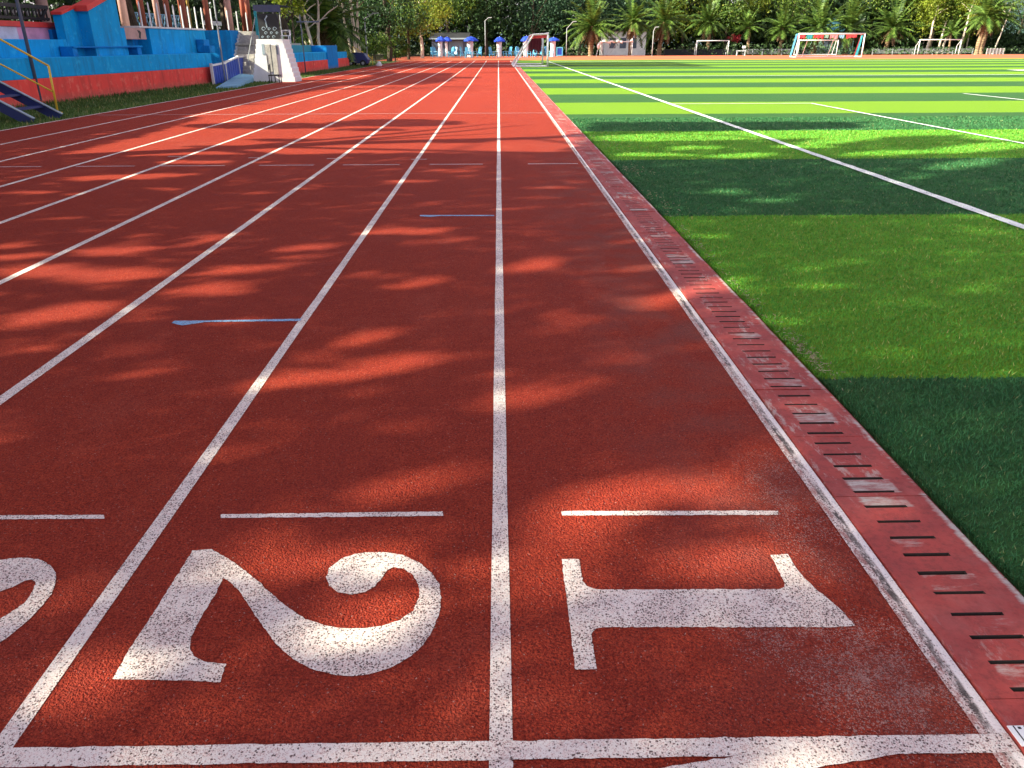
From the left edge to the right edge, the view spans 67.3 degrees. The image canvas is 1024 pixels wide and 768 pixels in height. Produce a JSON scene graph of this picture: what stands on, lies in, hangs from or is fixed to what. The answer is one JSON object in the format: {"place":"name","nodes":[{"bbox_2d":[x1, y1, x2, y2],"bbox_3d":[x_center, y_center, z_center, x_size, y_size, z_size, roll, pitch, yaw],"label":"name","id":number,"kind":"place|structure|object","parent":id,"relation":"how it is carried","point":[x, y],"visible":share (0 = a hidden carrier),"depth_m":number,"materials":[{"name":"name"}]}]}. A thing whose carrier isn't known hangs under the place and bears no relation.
{"place":"outdoors","nodes":[
{"label":"outdoors","id":0,"kind":"place"},
{"bbox_2d":[0,61,397,129],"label":"grass verge","id":1,"kind":"object","parent":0,"point":[108,110],"depth_m":21.15,"materials":[{"name":"green plant"}]},
{"bbox_2d":[15,0,41,100],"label":"pole","id":2,"kind":"object","parent":1,"relation":"on","point":[25,38],"visible":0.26,"depth_m":21.63,"materials":[{"name":"metal"}]},
{"bbox_2d":[0,38,62,122],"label":"metal stairs","id":3,"kind":"structure","parent":1,"relation":"on","point":[19,114],"depth_m":18.06,"materials":[{"name":"blue metal"}]},
{"bbox_2d":[0,0,214,107],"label":"grandstand","id":4,"kind":"object","parent":1,"relation":"on","point":[84,48],"visible":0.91,"depth_m":25.61,"materials":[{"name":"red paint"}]},
{"bbox_2d":[35,0,252,30],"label":"pavilion","id":5,"kind":"structure","parent":4,"relation":"on","point":[123,12],"depth_m":41.05,"materials":[{"name":"beige paint"}]},
{"bbox_2d":[138,2,248,30],"bbox_3d":[-14.028,-16.533,34.731,0.064,0.878,11.411,1,24,2],"label":"picket railing","id":6,"kind":"object","parent":4,"relation":"on","point":[188,17],"visible":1,"depth_m":32.93,"materials":[{"name":"white paint"}]},
{"bbox_2d":[213,0,225,81],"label":"pole","id":7,"kind":"object","parent":1,"relation":"on","point":[219,41],"visible":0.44,"depth_m":33.49,"materials":[{"name":"grey metal"}]},
{"bbox_2d":[204,30,237,63],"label":"flank wall","id":8,"kind":"structure","parent":1,"relation":"on","point":[228,39],"depth_m":40.62,"materials":[{"name":"blue paint"}]},
{"bbox_2d":[209,55,243,83],"bbox_3d":[-13.479,-15.215,37.063,0.361,1.080,9.394,-4,24,-9],"label":"blue fence","id":9,"kind":"object","parent":1,"relation":"on","point":[233,66],"visible":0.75,"depth_m":34.92,"materials":[{"name":"metal"}]},
{"bbox_2d":[216,74,253,88],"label":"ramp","id":10,"kind":"structure","parent":1,"relation":"on","point":[239,80],"depth_m":33.58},
{"bbox_2d":[234,18,259,74],"bbox_3d":[-14.264,-17.991,40.955,1.084,3.317,2.520,-1,24,-1],"label":"concrete stair","id":11,"kind":"object","parent":1,"relation":"on","point":[248,52],"visible":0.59,"depth_m":41.09,"materials":[{"name":"white paint"}]},
{"bbox_2d":[257,14,280,38],"bbox_3d":[-11.394,-15.936,36.428,0.959,2.901,0.151,-1,24,-1],"label":"banner","id":12,"kind":"object","parent":1,"relation":"on","point":[269,26],"visible":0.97,"depth_m":36.02,"materials":[{"name":"black paint"}]},
{"bbox_2d":[252,5,288,36],"bbox_3d":[-14.908,-21.734,48.466,1.647,3.793,2.500,-1,24,-1],"label":"canopy","id":13,"kind":"object","parent":1,"relation":"on","point":[266,8],"visible":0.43,"depth_m":46.65,"materials":[{"name":"grey fabric"}]},
{"bbox_2d":[253,39,301,81],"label":"stepped block","id":14,"kind":"structure","parent":1,"relation":"on","point":[277,55],"depth_m":35.25,"materials":[{"name":"white paint"}]},
{"bbox_2d":[265,0,295,38],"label":"broadleaf tree","id":15,"kind":"object","parent":1,"relation":"on","point":[284,22],"visible":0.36,"depth_m":53.93,"materials":[{"name":"green plant"}]},
{"bbox_2d":[271,0,308,42],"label":"broadleaf tree","id":16,"kind":"object","parent":1,"relation":"on","point":[298,4],"visible":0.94,"depth_m":51.07,"materials":[{"name":"green plant"}]},
{"bbox_2d":[235,43,348,73],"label":"terrace","id":17,"kind":"structure","parent":1,"relation":"on","point":[320,57],"depth_m":49.94,"materials":[{"name":"red paint"}]},
{"bbox_2d":[300,0,326,45],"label":"broadleaf tree","id":18,"kind":"object","parent":1,"relation":"on","point":[308,33],"visible":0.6,"depth_m":55.93,"materials":[{"name":"brown plant"}]},
{"bbox_2d":[306,0,337,45],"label":"broadleaf tree","id":19,"kind":"object","parent":1,"relation":"on","point":[318,28],"visible":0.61,"depth_m":56.74,"materials":[{"name":"brown plant"}]},
{"bbox_2d":[279,0,381,61],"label":"palm tree","id":20,"kind":"object","parent":1,"relation":"on","point":[329,35],"visible":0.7,"depth_m":58.88,"materials":[{"name":"green plant"}]},
{"bbox_2d":[349,52,369,65],"bbox_3d":[-12.032,-25.512,60.415,1.586,1.020,1.390,-1,24,-1],"label":"car","id":21,"kind":"object","parent":1,"relation":"on","point":[362,59],"visible":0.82,"depth_m":59.87,"materials":[{"name":"blue metal"}]},
{"bbox_2d":[357,31,396,62],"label":"broadleaf tree","id":22,"kind":"object","parent":1,"relation":"on","point":[383,43],"visible":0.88,"depth_m":70.73,"materials":[{"name":"green plant"}]},
{"bbox_2d":[344,0,433,61],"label":"broadleaf tree","id":23,"kind":"object","parent":1,"relation":"on","point":[387,16],"visible":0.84,"depth_m":74.96,"materials":[{"name":"green plant"}]},
{"bbox_2d":[374,27,411,59],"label":"broadleaf tree","id":24,"kind":"object","parent":1,"relation":"on","point":[397,53],"visible":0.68,"depth_m":78.30,"materials":[{"name":"green plant"}]},
{"bbox_2d":[0,60,1023,767],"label":"running track","id":25,"kind":"structure","parent":0,"point":[404,414],"depth_m":3.02,"materials":[{"name":"rubber"}]},
{"bbox_2d":[581,154,606,158],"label":"drain cover","id":26,"kind":"object","parent":25,"relation":"on","point":[592,156],"visible":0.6,"depth_m":11.62,"materials":[{"name":"paint"}]},
{"bbox_2d":[584,159,610,163],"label":"drain cover","id":27,"kind":"object","parent":25,"relation":"on","point":[587,161],"visible":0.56,"depth_m":11.15,"materials":[{"name":"paint"}]},
{"bbox_2d":[587,163,616,168],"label":"drain cover","id":28,"kind":"object","parent":25,"relation":"on","point":[601,165],"visible":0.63,"depth_m":10.68,"materials":[{"name":"paint"}]},
{"bbox_2d":[591,169,622,174],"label":"drain cover","id":29,"kind":"object","parent":25,"relation":"on","point":[605,171],"visible":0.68,"depth_m":10.27,"materials":[{"name":"paint"}]},
{"bbox_2d":[595,174,626,180],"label":"drain cover","id":30,"kind":"object","parent":25,"relation":"on","point":[610,176],"visible":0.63,"depth_m":9.82,"materials":[{"name":"paint"}]},
{"bbox_2d":[600,180,633,187],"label":"drain cover","id":31,"kind":"object","parent":25,"relation":"on","point":[615,183],"visible":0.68,"depth_m":9.38,"materials":[{"name":"paint"}]},
{"bbox_2d":[605,187,641,194],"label":"drain cover","id":32,"kind":"object","parent":25,"relation":"on","point":[622,190],"visible":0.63,"depth_m":8.94,"materials":[{"name":"paint"}]},
{"bbox_2d":[610,194,647,202],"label":"drain cover","id":33,"kind":"object","parent":25,"relation":"on","point":[628,198],"visible":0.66,"depth_m":8.48,"materials":[{"name":"paint"}]},
{"bbox_2d":[616,202,658,212],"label":"drain cover","id":34,"kind":"object","parent":25,"relation":"on","point":[635,206],"visible":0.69,"depth_m":8.04,"materials":[{"name":"paint"}]},
{"bbox_2d":[623,211,665,221],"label":"drain cover","id":35,"kind":"object","parent":25,"relation":"on","point":[646,216],"visible":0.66,"depth_m":7.59,"materials":[{"name":"paint"}]},
{"bbox_2d":[630,221,679,234],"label":"drain cover","id":36,"kind":"object","parent":25,"relation":"on","point":[652,226],"visible":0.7,"depth_m":7.14,"materials":[{"name":"paint"}]},
{"bbox_2d":[639,233,690,246],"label":"drain cover","id":37,"kind":"object","parent":25,"relation":"on","point":[662,239],"visible":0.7,"depth_m":6.69,"materials":[{"name":"paint"}]},
{"bbox_2d":[649,246,703,261],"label":"drain cover","id":38,"kind":"object","parent":25,"relation":"on","point":[673,253],"visible":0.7,"depth_m":6.25,"materials":[{"name":"paint"}]},
{"bbox_2d":[660,261,722,279],"bbox_3d":[1.353,-0.837,5.813,0.375,0.055,0.487,-1,24,-1],"label":"drain cover","id":39,"kind":"object","parent":25,"relation":"on","point":[688,269],"visible":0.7,"depth_m":5.81,"materials":[{"name":"paint"}]},
{"bbox_2d":[673,278,739,300],"bbox_3d":[1.359,-0.643,5.367,0.375,0.055,0.487,-1,24,-1],"label":"drain cover","id":40,"kind":"object","parent":25,"relation":"on","point":[704,288],"visible":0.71,"depth_m":5.35,"materials":[{"name":"paint"}]},
{"bbox_2d":[689,299,766,325],"bbox_3d":[1.370,-0.443,4.912,0.375,0.055,0.487,0,24,-1],"label":"drain cover","id":41,"kind":"object","parent":25,"relation":"on","point":[724,311],"visible":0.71,"depth_m":4.88,"materials":[{"name":"paint"}]},
{"bbox_2d":[707,323,792,353],"bbox_3d":[1.377,-0.245,4.468,0.375,0.055,0.487,-1,24,-1],"label":"drain cover","id":42,"kind":"object","parent":25,"relation":"on","point":[749,338],"visible":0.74,"depth_m":4.44,"materials":[{"name":"paint"}]},
{"bbox_2d":[728,352,826,391],"bbox_3d":[1.382,-0.050,4.024,0.375,0.055,0.487,-1,24,-1],"label":"drain cover","id":43,"kind":"object","parent":25,"relation":"on","point":[776,371],"visible":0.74,"depth_m":3.99,"materials":[{"name":"paint"}]},
{"bbox_2d":[756,390,875,440],"bbox_3d":[1.393,0.153,3.570,0.375,0.055,0.487,0,24,-1],"label":"drain cover","id":44,"kind":"object","parent":25,"relation":"on","point":[810,413],"visible":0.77,"depth_m":3.54,"materials":[{"name":"paint"}]},
{"bbox_2d":[790,436,930,498],"bbox_3d":[1.399,0.348,3.133,0.375,0.055,0.487,-1,24,-1],"label":"drain cover","id":45,"kind":"object","parent":25,"relation":"on","point":[854,466],"visible":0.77,"depth_m":3.09,"materials":[{"name":"paint"}]},
{"bbox_2d":[835,496,1008,581],"bbox_3d":[1.407,0.547,2.683,0.375,0.055,0.487,-1,24,-1],"label":"drain cover","id":46,"kind":"object","parent":25,"relation":"on","point":[914,537],"visible":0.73,"depth_m":2.64,"materials":[{"name":"paint"}]},
{"bbox_2d":[896,578,1023,702],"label":"drain cover","id":47,"kind":"object","parent":25,"relation":"on","point":[976,626],"visible":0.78,"depth_m":2.25,"materials":[{"name":"paint"}]},
{"bbox_2d":[986,699,1023,754],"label":"drain cover","id":48,"kind":"object","parent":25,"relation":"on","point":[1007,712],"visible":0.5,"depth_m":1.96,"materials":[{"name":"paint"}]},
{"bbox_2d":[1007,725,1023,745],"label":"marker plate","id":49,"kind":"object","parent":48,"relation":"on","point":[1017,731],"visible":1,"depth_m":1.89,"materials":[{"name":"white paint"}]},
{"bbox_2d":[369,46,1020,60],"bbox_3d":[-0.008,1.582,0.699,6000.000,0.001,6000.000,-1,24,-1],"label":"ground","id":50,"kind":"structure","parent":0,"point":[380,57],"depth_m":128.20,"materials":[{"name":"red rubber"}]},
{"bbox_2d":[126,0,137,25],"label":"broadleaf tree","id":51,"kind":"object","parent":50,"relation":"on","point":[132,17],"visible":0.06,"depth_m":39.35,"materials":[{"name":"brown plant"}]},
{"bbox_2d":[219,0,226,29],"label":"broadleaf tree","id":52,"kind":"object","parent":50,"relation":"on","point":[223,16],"visible":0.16,"depth_m":58.90,"materials":[{"name":"brown plant"}]},
{"bbox_2d":[414,0,488,31],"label":"broadleaf tree","id":53,"kind":"object","parent":50,"relation":"on","point":[459,13],"visible":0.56,"depth_m":114.13,"materials":[{"name":"green plant"}]},
{"bbox_2d":[452,0,528,55],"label":"broadleaf tree","id":54,"kind":"object","parent":50,"relation":"on","point":[487,9],"visible":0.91,"depth_m":116.26,"materials":[{"name":"green plant"}]},
{"bbox_2d":[0,0,1023,55],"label":"woodland","id":55,"kind":"object","parent":50,"relation":"on","point":[758,41],"visible":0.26,"depth_m":125.60,"materials":[{"name":"green plant"}]},
{"bbox_2d":[503,0,574,55],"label":"broadleaf tree","id":56,"kind":"object","parent":50,"relation":"on","point":[534,15],"visible":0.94,"depth_m":116.95,"materials":[{"name":"green plant"}]},
{"bbox_2d":[536,0,619,55],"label":"broadleaf tree","id":57,"kind":"object","parent":50,"relation":"on","point":[578,3],"visible":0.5,"depth_m":117.43,"materials":[{"name":"green plant"}]},
{"bbox_2d":[562,0,620,55],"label":"palm tree","id":58,"kind":"object","parent":50,"relation":"on","point":[592,27],"visible":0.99,"depth_m":108.35,"materials":[{"name":"green plant"}]},
{"bbox_2d":[596,38,632,55],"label":"soccer goal","id":59,"kind":"object","parent":50,"relation":"on","point":[609,42],"visible":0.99,"depth_m":108.86,"materials":[{"name":"white paint"}]},
{"bbox_2d":[599,29,649,55],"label":"white building","id":60,"kind":"structure","parent":50,"relation":"on","point":[620,49],"depth_m":121.61,"materials":[{"name":"paint"}]},
{"bbox_2d":[596,0,660,55],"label":"broadleaf tree","id":61,"kind":"object","parent":50,"relation":"on","point":[613,4],"visible":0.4,"depth_m":118.82,"materials":[{"name":"green plant"}]},
{"bbox_2d":[607,0,655,55],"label":"palm tree","id":62,"kind":"object","parent":50,"relation":"on","point":[634,16],"visible":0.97,"depth_m":109.19,"materials":[{"name":"green plant"}]},
{"bbox_2d":[635,0,702,55],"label":"palm tree","id":63,"kind":"object","parent":50,"relation":"on","point":[663,26],"visible":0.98,"depth_m":111.48,"materials":[{"name":"green plant"}]},
{"bbox_2d":[648,0,723,48],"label":"broadleaf tree","id":64,"kind":"object","parent":50,"relation":"on","point":[684,22],"visible":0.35,"depth_m":124.14,"materials":[{"name":"green plant"}]},
{"bbox_2d":[664,49,737,55],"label":"wall","id":65,"kind":"structure","parent":50,"relation":"on","point":[672,52],"depth_m":116.14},
{"bbox_2d":[684,0,731,48],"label":"palm tree","id":66,"kind":"object","parent":50,"relation":"on","point":[708,27],"visible":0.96,"depth_m":116.56,"materials":[{"name":"green plant"}]},
{"bbox_2d":[691,0,774,48],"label":"broadleaf tree","id":67,"kind":"object","parent":50,"relation":"on","point":[737,11],"visible":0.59,"depth_m":123.42,"materials":[{"name":"green plant"}]},
{"bbox_2d":[728,7,767,54],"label":"palm tree","id":68,"kind":"object","parent":50,"relation":"on","point":[747,24],"visible":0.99,"depth_m":117.45,"materials":[{"name":"green plant"}]},
{"bbox_2d":[739,0,777,21],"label":"broadleaf tree","id":69,"kind":"object","parent":50,"relation":"on","point":[751,4],"visible":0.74,"depth_m":123.55,"materials":[{"name":"green plant"}]},
{"bbox_2d":[761,5,808,54],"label":"palm tree","id":70,"kind":"object","parent":50,"relation":"on","point":[783,24],"visible":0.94,"depth_m":118.09,"materials":[{"name":"green plant"}]},
{"bbox_2d":[765,0,834,53],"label":"broadleaf tree","id":71,"kind":"object","parent":50,"relation":"on","point":[790,3],"visible":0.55,"depth_m":124.64,"materials":[{"name":"green plant"}]},
{"bbox_2d":[793,40,838,54],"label":"soccer goal","id":72,"kind":"object","parent":50,"relation":"on","point":[817,54],"visible":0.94,"depth_m":109.75,"materials":[{"name":"white paint"}]},
{"bbox_2d":[791,0,855,53],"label":"palm tree","id":73,"kind":"object","parent":50,"relation":"on","point":[820,21],"visible":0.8,"depth_m":117.64,"materials":[{"name":"green plant"}]},
{"bbox_2d":[806,18,854,54],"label":"teal pavilion","id":74,"kind":"structure","parent":50,"relation":"on","point":[829,45],"depth_m":123.87,"materials":[{"name":"stone"}]},
{"bbox_2d":[818,0,886,54],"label":"palm tree","id":75,"kind":"object","parent":50,"relation":"on","point":[853,13],"visible":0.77,"depth_m":118.80,"materials":[{"name":"green plant"}]},
{"bbox_2d":[843,0,915,52],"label":"broadleaf tree","id":76,"kind":"object","parent":50,"relation":"on","point":[882,5],"visible":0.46,"depth_m":124.62,"materials":[{"name":"green plant"}]},
{"bbox_2d":[862,0,935,54],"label":"palm tree","id":77,"kind":"object","parent":50,"relation":"on","point":[893,30],"visible":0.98,"depth_m":119.18,"materials":[{"name":"green plant"}]},
{"bbox_2d":[872,48,973,54],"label":"fence","id":78,"kind":"object","parent":50,"relation":"on","point":[926,52],"visible":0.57,"depth_m":116.49,"materials":[{"name":"grey metal"}]},
{"bbox_2d":[902,0,970,53],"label":"broadleaf tree","id":79,"kind":"object","parent":50,"relation":"on","point":[922,20],"visible":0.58,"depth_m":124.62,"materials":[{"name":"green plant"}]},
{"bbox_2d":[918,0,959,53],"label":"broadleaf tree","id":80,"kind":"object","parent":50,"relation":"on","point":[936,8],"visible":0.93,"depth_m":121.05,"materials":[{"name":"green plant"}]},
{"bbox_2d":[933,16,965,54],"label":"palm tree","id":81,"kind":"object","parent":50,"relation":"on","point":[950,31],"visible":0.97,"depth_m":119.92,"materials":[{"name":"green plant"}]},
{"bbox_2d":[937,0,967,53],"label":"broadleaf tree","id":82,"kind":"object","parent":50,"relation":"on","point":[942,34],"visible":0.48,"depth_m":122.42,"materials":[{"name":"green plant"}]},
{"bbox_2d":[936,0,973,53],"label":"broadleaf tree","id":83,"kind":"object","parent":50,"relation":"on","point":[952,20],"visible":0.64,"depth_m":122.49,"materials":[{"name":"green plant"}]},
{"bbox_2d":[955,0,981,50],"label":"broadleaf tree","id":84,"kind":"object","parent":50,"relation":"on","point":[964,5],"visible":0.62,"depth_m":119.43,"materials":[{"name":"green plant"}]},
{"bbox_2d":[930,0,1016,53],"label":"broadleaf tree","id":85,"kind":"object","parent":50,"relation":"on","point":[964,24],"visible":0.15,"depth_m":123.98,"materials":[{"name":"green plant"}]},
{"bbox_2d":[956,0,1022,54],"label":"palm tree","id":86,"kind":"object","parent":50,"relation":"on","point":[987,25],"visible":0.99,"depth_m":110.52,"materials":[{"name":"green plant"}]},
{"bbox_2d":[955,0,1023,51],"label":"broadleaf tree","id":87,"kind":"object","parent":50,"relation":"on","point":[991,38],"visible":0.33,"depth_m":127.78,"materials":[{"name":"green plant"}]},
{"bbox_2d":[964,0,1022,53],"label":"palm tree","id":88,"kind":"object","parent":50,"relation":"on","point":[1000,21],"visible":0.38,"depth_m":111.86,"materials":[{"name":"green plant"}]},
{"bbox_2d":[995,0,1023,47],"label":"broadleaf tree","id":89,"kind":"object","parent":50,"relation":"on","point":[1011,12],"visible":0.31,"depth_m":121.15,"materials":[{"name":"green plant"}]},
{"bbox_2d":[378,54,1023,60],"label":"rubber apron","id":90,"kind":"object","parent":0,"point":[738,57],"visible":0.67,"depth_m":92.45,"materials":[{"name":"red rubber"}]},
{"bbox_2d":[382,0,435,59],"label":"broadleaf tree","id":91,"kind":"object","parent":90,"relation":"on","point":[418,30],"visible":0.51,"depth_m":85.28,"materials":[{"name":"green plant"}]},
{"bbox_2d":[388,0,458,57],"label":"broadleaf tree","id":92,"kind":"object","parent":90,"relation":"on","point":[441,14],"visible":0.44,"depth_m":94.43,"materials":[{"name":"green plant"}]},
{"bbox_2d":[435,36,445,56],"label":"parasol","id":93,"kind":"object","parent":90,"relation":"on","point":[440,39],"visible":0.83,"depth_m":101.79,"materials":[{"name":"blue fabric"}]},
{"bbox_2d":[429,32,470,56],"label":"shed","id":94,"kind":"structure","parent":90,"relation":"on","point":[457,39],"depth_m":111.11,"materials":[{"name":"stone"}]},
{"bbox_2d":[464,36,477,56],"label":"parasol","id":95,"kind":"object","parent":90,"relation":"on","point":[470,39],"visible":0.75,"depth_m":100.81,"materials":[{"name":"blue fabric"}]},
{"bbox_2d":[494,36,504,56],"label":"parasol","id":96,"kind":"object","parent":90,"relation":"on","point":[499,40],"visible":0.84,"depth_m":100.17,"materials":[{"name":"blue fabric"}]},
{"bbox_2d":[549,37,559,56],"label":"kiosk","id":97,"kind":"object","parent":90,"relation":"on","point":[553,40],"visible":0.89,"depth_m":101.41,"materials":[{"name":"white fabric"}]},
{"bbox_2d":[789,33,865,56],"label":"soccer goal","id":98,"kind":"object","parent":90,"relation":"on","point":[817,35],"visible":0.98,"depth_m":92.10,"materials":[{"name":"white paint"}]},
{"bbox_2d":[515,58,1023,593],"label":"playing field","id":99,"kind":"structure","parent":0,"point":[629,90],"depth_m":9.18,"materials":[{"name":"green plastic"}]},
{"bbox_2d":[512,32,548,66],"bbox_3d":[1.335,-26.225,60.292,2.668,2.351,7.460,-1,24,-1],"label":"soccer goal","id":100,"kind":"object","parent":99,"relation":"on","point":[532,44],"visible":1,"depth_m":61.67,"materials":[{"name":"white paint"}]},
{"bbox_2d":[593,132,850,389],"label":"dry grass litter","id":101,"kind":"object","parent":99,"relation":"on","point":[808,352],"visible":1,"depth_m":4.40,"materials":[{"name":"green plant"}]},
{"bbox_2d":[570,115,1023,596],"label":"turf fibres","id":102,"kind":"object","parent":99,"relation":"on","point":[712,144],"visible":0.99,"depth_m":6.63,"materials":[{"name":"green plastic"}]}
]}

